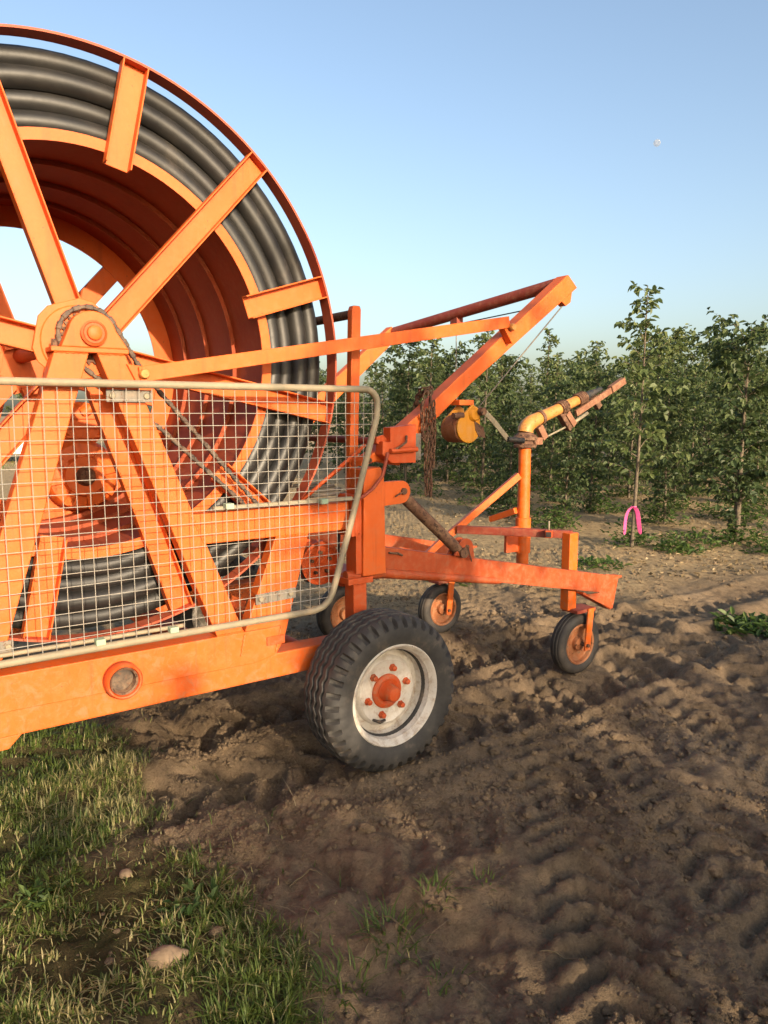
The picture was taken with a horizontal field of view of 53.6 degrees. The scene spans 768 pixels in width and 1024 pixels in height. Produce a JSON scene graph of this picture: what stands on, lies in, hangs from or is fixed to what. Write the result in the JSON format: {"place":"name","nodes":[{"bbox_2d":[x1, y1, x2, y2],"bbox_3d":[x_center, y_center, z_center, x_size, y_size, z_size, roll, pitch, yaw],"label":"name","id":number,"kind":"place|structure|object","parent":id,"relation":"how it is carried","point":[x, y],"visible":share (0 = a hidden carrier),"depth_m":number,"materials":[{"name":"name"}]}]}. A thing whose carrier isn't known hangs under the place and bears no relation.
{"place":"outdoors","nodes":[
{"label":"outdoors","id":0,"kind":"place"},
{"bbox_2d":[0,454,22,667],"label":"field grass","id":1,"kind":"structure","parent":0,"point":[9,470],"depth_m":23.64,"materials":[{"name":"green plant"}]},
{"bbox_2d":[0,657,450,1023],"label":"meadow grass","id":2,"kind":"structure","parent":0,"point":[20,1009],"depth_m":2.44,"materials":[{"name":"green plant"}]},
{"bbox_2d":[0,416,767,1023],"bbox_3d":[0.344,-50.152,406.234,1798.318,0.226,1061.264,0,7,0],"label":"ground","id":3,"kind":"structure","parent":0,"point":[592,884],"depth_m":3.09,"materials":[{"name":"soil"}]},
{"bbox_2d":[4,393,22,412],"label":"bush","id":4,"kind":"object","parent":3,"relation":"on","point":[9,406],"visible":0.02,"depth_m":33.07,"materials":[{"name":"green plant"}]},
{"bbox_2d":[13,442,23,453],"bbox_3d":[-13.400,-2.474,26.903,4.200,1.405,1.800,-2,7,-12],"label":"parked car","id":5,"kind":"object","parent":3,"relation":"on","point":[18,450],"depth_m":26.24,"materials":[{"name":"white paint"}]},
{"bbox_2d":[0,876,71,914],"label":"weed clump","id":6,"kind":"object","parent":3,"relation":"on","point":[38,887],"visible":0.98,"depth_m":2.52,"materials":[{"name":"green plant"}]},
{"bbox_2d":[119,868,131,878],"bbox_3d":[-0.905,1.268,2.663,0.045,0.037,0.039,-3,8,-20],"label":"stone","id":7,"kind":"object","parent":3,"relation":"on","point":[126,872],"visible":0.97,"depth_m":2.65,"materials":[{"name":"beige stone"}]},
{"bbox_2d":[146,945,189,970],"bbox_3d":[-0.640,1.314,2.249,0.115,0.063,0.084,-7,10,-46],"label":"stone","id":8,"kind":"object","parent":3,"relation":"on","point":[166,954],"visible":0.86,"depth_m":2.22,"materials":[{"name":"beige stone"}]},
{"bbox_2d":[154,878,228,920],"bbox_3d":[-0.610,1.281,2.512,0.230,0.060,0.190,3,8,22],"label":"weed clump","id":9,"kind":"object","parent":3,"relation":"on","point":[191,908],"visible":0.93,"depth_m":2.50,"materials":[{"name":"green plant"}]},
{"bbox_2d":[209,925,223,938],"bbox_3d":[-0.520,1.308,2.363,0.046,0.040,0.042,-3,8,-20],"label":"soil lump","id":10,"kind":"object","parent":3,"relation":"on","point":[215,930],"visible":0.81,"depth_m":2.35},
{"bbox_2d":[289,869,321,887],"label":"straw stalk","id":11,"kind":"object","parent":3,"relation":"on","point":[303,875],"visible":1,"depth_m":2.67,"materials":[{"name":"beige plant"}]},
{"bbox_2d":[0,23,621,771],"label":"hose reel irrigator","id":12,"kind":"object","parent":3,"relation":"on","point":[172,505],"visible":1,"depth_m":3.33,"materials":[{"name":"orange paint"}]},
{"bbox_2d":[413,385,436,497],"bbox_3d":[0.185,-0.361,3.904,0.111,0.569,0.165,-5,9,-35],"label":"hanging chain","id":13,"kind":"object","parent":12,"relation":"hanging from","point":[430,435],"visible":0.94,"depth_m":3.85,"materials":[{"name":"metal"}]},
{"bbox_2d":[305,361,334,457],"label":"nursery tree","id":14,"kind":"object","parent":3,"relation":"on","point":[311,451],"visible":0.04,"depth_m":26.16,"materials":[{"name":"green plant"}]},
{"bbox_2d":[309,367,334,465],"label":"nursery tree","id":15,"kind":"object","parent":3,"relation":"on","point":[322,380],"visible":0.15,"depth_m":24.56,"materials":[{"name":"green plant"}]},
{"bbox_2d":[322,374,346,466],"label":"nursery tree","id":16,"kind":"object","parent":3,"relation":"on","point":[333,429],"visible":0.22,"depth_m":22.99,"materials":[{"name":"green plant"}]},
{"bbox_2d":[328,392,362,472],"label":"nursery tree","id":17,"kind":"object","parent":3,"relation":"on","point":[341,430],"visible":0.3,"depth_m":21.64,"materials":[{"name":"green plant"}]},
{"bbox_2d":[301,937,390,1019],"bbox_3d":[-0.111,1.350,2.180,0.275,0.109,0.318,0,7,0],"label":"grass tuft","id":18,"kind":"object","parent":3,"relation":"on","point":[337,977],"visible":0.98,"depth_m":2.22,"materials":[{"name":"green plant"}]},
{"bbox_2d":[358,392,368,455],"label":"nursery tree","id":19,"kind":"object","parent":3,"relation":"on","point":[360,453],"visible":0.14,"depth_m":26.49,"materials":[{"name":"green plant"}]},
{"bbox_2d":[358,369,384,452],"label":"nursery tree","id":20,"kind":"object","parent":3,"relation":"on","point":[359,429],"visible":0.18,"depth_m":24.88,"materials":[{"name":"green plant"}]},
{"bbox_2d":[359,361,392,466],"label":"nursery tree","id":21,"kind":"object","parent":3,"relation":"on","point":[368,400],"visible":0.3,"depth_m":19.93,"materials":[{"name":"green plant"}]},
{"bbox_2d":[364,362,400,476],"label":"nursery tree","id":22,"kind":"object","parent":3,"relation":"on","point":[382,385],"visible":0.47,"depth_m":18.54,"materials":[{"name":"green plant"}]},
{"bbox_2d":[2,553,767,1023],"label":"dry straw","id":23,"kind":"object","parent":3,"relation":"on","point":[386,817],"visible":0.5,"depth_m":3.13,"materials":[{"name":"beige plant"}]},
{"bbox_2d":[346,889,432,963],"bbox_3d":[0.014,1.302,2.372,0.319,0.123,0.305,-4,8,-29],"label":"grass tuft","id":24,"kind":"object","parent":3,"relation":"on","point":[374,918],"visible":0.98,"depth_m":2.40,"materials":[{"name":"green plant"}]},
{"bbox_2d":[380,369,404,465],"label":"nursery tree","id":25,"kind":"object","parent":3,"relation":"on","point":[392,396],"visible":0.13,"depth_m":23.61,"materials":[{"name":"green plant"}]},
{"bbox_2d":[375,915,414,943],"bbox_3d":[0.035,1.321,2.413,0.164,0.059,0.016,5,9,32],"label":"straw stalk","id":26,"kind":"object","parent":3,"relation":"on","point":[413,941],"visible":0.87,"depth_m":2.40,"materials":[{"name":"plant"}]},
{"bbox_2d":[386,364,412,470],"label":"nursery tree","id":27,"kind":"object","parent":3,"relation":"on","point":[396,369],"visible":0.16,"depth_m":22.07,"materials":[{"name":"green plant"}]},
{"bbox_2d":[387,367,420,421],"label":"nursery tree","id":28,"kind":"object","parent":3,"relation":"on","point":[395,386],"visible":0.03,"depth_m":27.10,"materials":[{"name":"green plant"}]},
{"bbox_2d":[379,341,441,486],"bbox_3d":[0.552,-2.217,16.960,1.256,3.701,1.368,3,8,26],"label":"nursery tree","id":29,"kind":"object","parent":3,"relation":"on","point":[406,397],"visible":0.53,"depth_m":16.81,"materials":[{"name":"green plant"}]},
{"bbox_2d":[396,367,425,463],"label":"nursery tree","id":30,"kind":"object","parent":3,"relation":"on","point":[412,387],"visible":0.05,"depth_m":25.42,"materials":[{"name":"green plant"}]},
{"bbox_2d":[404,351,452,471],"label":"nursery tree","id":31,"kind":"object","parent":3,"relation":"on","point":[416,390],"visible":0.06,"depth_m":20.45,"materials":[{"name":"green plant"}]},
{"bbox_2d":[404,338,460,495],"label":"nursery tree","id":32,"kind":"object","parent":3,"relation":"on","point":[435,343],"visible":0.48,"depth_m":15.28,"materials":[{"name":"green plant"}]},
{"bbox_2d":[421,356,448,466],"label":"nursery tree","id":33,"kind":"object","parent":3,"relation":"on","point":[436,463],"visible":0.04,"depth_m":24.12,"materials":[{"name":"green plant"}]},
{"bbox_2d":[399,864,476,921],"bbox_3d":[0.184,1.315,2.583,0.250,0.115,0.239,6,9,37],"label":"grass tuft","id":34,"kind":"object","parent":3,"relation":"on","point":[435,880],"visible":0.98,"depth_m":2.62,"materials":[{"name":"green plant"}]},
{"bbox_2d":[409,952,476,994],"bbox_3d":[0.166,1.359,2.232,0.210,0.072,0.156,4,8,27],"label":"grass tuft","id":35,"kind":"object","parent":3,"relation":"on","point":[438,968],"visible":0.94,"depth_m":2.25,"materials":[{"name":"green plant"}]},
{"bbox_2d":[428,337,478,481],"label":"nursery tree","id":36,"kind":"object","parent":3,"relation":"on","point":[449,359],"visible":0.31,"depth_m":18.66,"materials":[{"name":"green plant"}]},
{"bbox_2d":[433,368,473,470],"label":"nursery tree","id":37,"kind":"object","parent":3,"relation":"on","point":[452,408],"visible":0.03,"depth_m":22.38,"materials":[{"name":"green plant"}]},
{"bbox_2d":[450,375,475,461],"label":"nursery tree","id":38,"kind":"object","parent":3,"relation":"on","point":[463,396],"visible":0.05,"depth_m":25.96,"materials":[{"name":"green plant"}]},
{"bbox_2d":[316,378,625,673],"bbox_3d":[0.622,-0.005,5.470,2.034,1.921,1.262,3,8,19],"label":"sprinkler cart","id":39,"kind":"object","parent":3,"relation":"on","point":[574,642],"visible":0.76,"depth_m":5.07,"materials":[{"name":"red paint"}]},
{"bbox_2d":[461,376,496,472],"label":"nursery tree","id":40,"kind":"object","parent":3,"relation":"on","point":[480,446],"visible":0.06,"depth_m":20.98,"materials":[{"name":"green plant"}]},
{"bbox_2d":[449,334,509,484],"bbox_3d":[2.161,-2.265,17.657,1.517,3.666,1.608,-2,7,-12],"label":"nursery tree","id":41,"kind":"object","parent":3,"relation":"on","point":[466,463],"visible":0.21,"depth_m":17.70,"materials":[{"name":"green plant"}]},
{"bbox_2d":[458,330,513,500],"bbox_3d":[1.882,-1.691,13.969,1.094,3.403,1.106,1,7,9],"label":"nursery tree","id":42,"kind":"object","parent":3,"relation":"on","point":[477,455],"visible":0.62,"depth_m":13.96,"materials":[{"name":"green plant"}]},
{"bbox_2d":[470,864,504,892],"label":"grass tuft","id":43,"kind":"object","parent":3,"relation":"on","point":[483,872],"visible":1,"depth_m":2.71,"materials":[{"name":"green plant"}]},
{"bbox_2d":[474,354,521,445],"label":"nursery tree","id":44,"kind":"object","parent":3,"relation":"on","point":[501,401],"visible":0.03,"depth_m":26.45,"materials":[{"name":"green plant"}]},
{"bbox_2d":[472,354,535,490],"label":"nursery tree","id":45,"kind":"object","parent":3,"relation":"on","point":[513,378],"visible":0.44,"depth_m":15.78,"materials":[{"name":"green plant"}]},
{"bbox_2d":[484,354,523,478],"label":"nursery tree","id":46,"kind":"object","parent":3,"relation":"on","point":[503,414],"visible":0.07,"depth_m":19.39,"materials":[{"name":"green plant"}]},
{"bbox_2d":[479,392,531,517],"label":"nursery tree","id":47,"kind":"object","parent":3,"relation":"on","point":[507,498],"visible":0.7,"depth_m":12.21,"materials":[{"name":"green plant"}]},
{"bbox_2d":[513,771,524,780],"bbox_3d":[0.620,1.211,3.482,0.060,0.044,0.052,-3,8,-20],"label":"soil lump","id":48,"kind":"object","parent":3,"relation":"on","point":[518,775],"visible":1,"depth_m":3.46,"materials":[{"name":"brown soil"}]},
{"bbox_2d":[511,376,537,420],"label":"nursery tree","id":49,"kind":"object","parent":3,"relation":"on","point":[520,388],"visible":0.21,"depth_m":28.66,"materials":[{"name":"green plant"}]},
{"bbox_2d":[292,468,767,592],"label":"leaf litter","id":50,"kind":"object","parent":3,"relation":"on","point":[696,559],"visible":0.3,"depth_m":9.76,"materials":[{"name":"plant"}]},
{"bbox_2d":[524,385,539,462],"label":"nursery tree","id":51,"kind":"object","parent":3,"relation":"on","point":[533,403],"visible":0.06,"depth_m":25.03,"materials":[{"name":"green plant"}]},
{"bbox_2d":[517,368,549,472],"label":"nursery tree","id":52,"kind":"object","parent":3,"relation":"on","point":[529,401],"visible":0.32,"depth_m":21.54,"materials":[{"name":"green plant"}]},
{"bbox_2d":[524,356,555,431],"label":"nursery tree","id":53,"kind":"object","parent":3,"relation":"on","point":[540,365],"visible":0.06,"depth_m":26.83,"materials":[{"name":"green plant"}]},
{"bbox_2d":[524,328,562,479],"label":"nursery tree","id":54,"kind":"object","parent":3,"relation":"on","point":[549,364],"visible":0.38,"depth_m":17.94,"materials":[{"name":"green plant"}]},
{"bbox_2d":[532,371,557,457],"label":"nursery tree","id":55,"kind":"object","parent":3,"relation":"on","point":[545,407],"visible":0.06,"depth_m":23.43,"materials":[{"name":"green plant"}]},
{"bbox_2d":[518,365,580,502],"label":"nursery tree","id":56,"kind":"object","parent":3,"relation":"on","point":[550,459],"visible":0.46,"depth_m":14.30,"materials":[{"name":"green plant"}]},
{"bbox_2d":[538,352,568,474],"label":"nursery tree","id":57,"kind":"object","parent":3,"relation":"on","point":[559,362],"visible":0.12,"depth_m":19.78,"materials":[{"name":"green plant"}]},
{"bbox_2d":[540,949,583,960],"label":"straw stalk","id":58,"kind":"object","parent":3,"relation":"on","point":[564,958],"visible":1,"depth_m":2.33,"materials":[{"name":"plant"}]},
{"bbox_2d":[559,360,576,456],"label":"nursery tree","id":59,"kind":"object","parent":3,"relation":"on","point":[567,379],"visible":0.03,"depth_m":25.34,"materials":[{"name":"green plant"}]},
{"bbox_2d":[538,367,606,528],"bbox_3d":[2.705,-0.857,11.078,0.899,2.432,0.825,-3,8,-22],"label":"nursery tree","id":60,"kind":"object","parent":3,"relation":"on","point":[568,437],"visible":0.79,"depth_m":11.03,"materials":[{"name":"green plant"}]},
{"bbox_2d":[384,460,767,551],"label":"orchard weeds","id":61,"kind":"object","parent":3,"relation":"on","point":[559,518],"visible":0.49,"depth_m":12.63,"materials":[{"name":"green plant"}]},
{"bbox_2d":[554,351,601,482],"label":"nursery tree","id":62,"kind":"object","parent":3,"relation":"on","point":[581,384],"visible":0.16,"depth_m":16.39,"materials":[{"name":"green plant"}]},
{"bbox_2d":[570,379,599,466],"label":"nursery tree","id":63,"kind":"object","parent":3,"relation":"on","point":[578,431],"visible":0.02,"depth_m":21.88,"materials":[{"name":"green plant"}]},
{"bbox_2d":[550,353,622,399],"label":"broadleaf tree","id":64,"kind":"object","parent":3,"relation":"on","point":[569,363],"visible":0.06,"depth_m":46.16,"materials":[{"name":"green plant"}]},
{"bbox_2d":[561,340,621,478],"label":"nursery tree","id":65,"kind":"object","parent":3,"relation":"on","point":[598,346],"visible":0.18,"depth_m":18.29,"materials":[{"name":"green plant"}]},
{"bbox_2d":[564,348,627,512],"bbox_3d":[3.523,-1.264,12.736,1.054,2.854,0.969,2,8,15],"label":"nursery tree","id":66,"kind":"object","parent":3,"relation":"on","point":[592,455],"visible":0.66,"depth_m":12.65,"materials":[{"name":"green plant"}]},
{"bbox_2d":[561,555,632,570],"bbox_3d":[2.347,0.550,8.325,0.809,0.121,0.644,0,7,0],"label":"weed clump","id":67,"kind":"object","parent":3,"relation":"on","point":[597,561],"visible":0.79,"depth_m":8.33,"materials":[{"name":"green plant"}]},
{"bbox_2d":[592,363,624,470],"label":"nursery tree","id":68,"kind":"object","parent":3,"relation":"on","point":[605,382],"visible":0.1,"depth_m":20.56,"materials":[{"name":"green plant"}]},
{"bbox_2d":[597,362,629,456],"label":"nursery tree","id":69,"kind":"object","parent":3,"relation":"on","point":[618,390],"visible":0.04,"depth_m":25.93,"materials":[{"name":"green plant"}]},
{"bbox_2d":[597,335,659,497],"bbox_3d":[4.834,-1.789,14.917,1.485,3.309,1.251,-7,10,-44],"label":"nursery tree","id":70,"kind":"object","parent":3,"relation":"on","point":[629,462],"visible":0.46,"depth_m":14.85,"materials":[{"name":"green plant"}]},
{"bbox_2d":[606,362,652,488],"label":"nursery tree","id":71,"kind":"object","parent":3,"relation":"on","point":[607,460],"visible":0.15,"depth_m":16.97,"materials":[{"name":"green plant"}]},
{"bbox_2d":[612,372,647,462],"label":"nursery tree","id":72,"kind":"object","parent":3,"relation":"on","point":[636,414],"visible":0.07,"depth_m":22.75,"materials":[{"name":"green plant"}]},
{"bbox_2d":[617,347,650,461],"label":"nursery tree","id":73,"kind":"object","parent":3,"relation":"on","point":[643,452],"visible":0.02,"depth_m":24.44,"materials":[{"name":"green plant"}]},
{"bbox_2d":[583,281,690,546],"bbox_3d":[3.086,-1.090,9.272,1.202,3.351,1.226,1,7,5],"label":"nursery tree","id":74,"kind":"object","parent":3,"relation":"on","point":[639,405],"visible":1,"depth_m":9.10,"materials":[{"name":"green plant"}]},
{"bbox_2d":[623,506,641,534],"bbox_3d":[3.079,0.103,9.445,0.230,0.361,0.108,0,7,0],"label":"ribbon","id":75,"kind":"object","parent":74,"relation":"attached to","point":[638,520],"visible":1,"depth_m":9.41,"materials":[{"name":"pink plastic"}]},
{"bbox_2d":[635,354,667,448],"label":"nursery tree","id":76,"kind":"object","parent":3,"relation":"on","point":[650,377],"visible":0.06,"depth_m":26.32,"materials":[{"name":"green plant"}]},
{"bbox_2d":[629,346,676,471],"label":"nursery tree","id":77,"kind":"object","parent":3,"relation":"on","point":[659,360],"visible":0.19,"depth_m":19.08,"materials":[{"name":"green plant"}]},
{"bbox_2d":[643,357,687,468],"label":"nursery tree","id":78,"kind":"object","parent":3,"relation":"on","point":[668,365],"visible":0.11,"depth_m":20.65,"materials":[{"name":"green plant"}]},
{"bbox_2d":[619,323,720,432],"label":"broadleaf tree","id":79,"kind":"object","parent":3,"relation":"on","point":[678,334],"visible":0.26,"depth_m":42.70,"materials":[{"name":"green plant"}]},
{"bbox_2d":[642,365,708,523],"bbox_3d":[4.288,-0.946,11.442,0.845,2.489,0.920,-2,8,-18],"label":"nursery tree","id":80,"kind":"object","parent":3,"relation":"on","point":[676,474],"visible":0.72,"depth_m":11.33,"materials":[{"name":"green plant"}]},
{"bbox_2d":[647,364,708,508],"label":"nursery tree","id":81,"kind":"object","parent":3,"relation":"on","point":[689,425],"visible":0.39,"depth_m":13.44,"materials":[{"name":"green plant"}]},
{"bbox_2d":[657,354,700,463],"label":"nursery tree","id":82,"kind":"object","parent":3,"relation":"on","point":[684,359],"visible":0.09,"depth_m":22.59,"materials":[{"name":"green plant"}]},
{"bbox_2d":[652,536,706,554],"bbox_3d":[3.599,0.404,9.269,0.633,0.209,0.614,3,8,20],"label":"weed clump","id":83,"kind":"object","parent":3,"relation":"on","point":[683,545],"visible":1,"depth_m":9.23,"materials":[{"name":"green plant"}]},
{"bbox_2d":[657,363,715,495],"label":"nursery tree","id":84,"kind":"object","parent":3,"relation":"on","point":[694,428],"visible":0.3,"depth_m":15.29,"materials":[{"name":"green plant"}]},
{"bbox_2d":[675,366,704,464],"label":"nursery tree","id":85,"kind":"object","parent":3,"relation":"on","point":[691,405],"visible":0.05,"depth_m":24.90,"materials":[{"name":"green plant"}]},
{"bbox_2d":[685,362,722,474],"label":"nursery tree","id":86,"kind":"object","parent":3,"relation":"on","point":[709,416],"visible":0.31,"depth_m":17.32,"materials":[{"name":"green plant"}]},
{"bbox_2d":[684,345,730,464],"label":"nursery tree","id":87,"kind":"object","parent":3,"relation":"on","point":[705,355],"visible":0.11,"depth_m":21.54,"materials":[{"name":"green plant"}]},
{"bbox_2d":[694,379,728,478],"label":"nursery tree","id":88,"kind":"object","parent":3,"relation":"on","point":[713,391],"visible":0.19,"depth_m":19.48,"materials":[{"name":"green plant"}]},
{"bbox_2d":[707,375,732,467],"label":"nursery tree","id":89,"kind":"object","parent":3,"relation":"on","point":[724,420],"visible":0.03,"depth_m":23.42,"materials":[{"name":"green plant"}]},
{"bbox_2d":[705,366,734,442],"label":"nursery tree","id":90,"kind":"object","parent":3,"relation":"on","point":[728,378],"visible":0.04,"depth_m":27.43,"materials":[{"name":"green plant"}]},
{"bbox_2d":[684,335,758,398],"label":"broadleaf tree","id":91,"kind":"object","parent":3,"relation":"on","point":[722,368],"visible":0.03,"depth_m":44.92,"materials":[{"name":"green plant"}]},
{"bbox_2d":[682,307,767,540],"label":"nursery tree","id":92,"kind":"object","parent":3,"relation":"on","point":[731,360],"visible":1,"depth_m":9.82,"materials":[{"name":"green plant"}]},
{"bbox_2d":[707,360,765,512],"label":"nursery tree","id":93,"kind":"object","parent":3,"relation":"on","point":[736,396],"visible":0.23,"depth_m":12.00,"materials":[{"name":"green plant"}]},
{"bbox_2d":[711,377,761,499],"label":"nursery tree","id":94,"kind":"object","parent":3,"relation":"on","point":[733,409],"visible":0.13,"depth_m":14.10,"materials":[{"name":"green plant"}]},
{"bbox_2d":[709,606,767,639],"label":"weed clump","id":95,"kind":"object","parent":3,"relation":"on","point":[743,622],"visible":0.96,"depth_m":6.03,"materials":[{"name":"green plant"}]},
{"bbox_2d":[723,353,767,480],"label":"nursery tree","id":96,"kind":"object","parent":3,"relation":"on","point":[761,365],"visible":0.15,"depth_m":17.75,"materials":[{"name":"green plant"}]},
{"bbox_2d":[739,539,767,553],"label":"weed clump","id":97,"kind":"object","parent":3,"relation":"on","point":[765,551],"visible":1,"depth_m":9.30,"materials":[{"name":"green plant"}]},
{"bbox_2d":[743,366,767,485],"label":"nursery tree","id":98,"kind":"object","parent":3,"relation":"on","point":[757,463],"visible":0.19,"depth_m":15.95,"materials":[{"name":"green plant"}]},
{"bbox_2d":[743,345,767,469],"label":"nursery tree","id":99,"kind":"object","parent":3,"relation":"on","point":[762,350],"visible":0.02,"depth_m":19.88,"materials":[{"name":"green plant"}]},
{"bbox_2d":[0,0,767,415],"label":"sky","id":100,"kind":"structure","parent":0,"point":[432,157],"materials":[{"name":"blue"}]}
]}

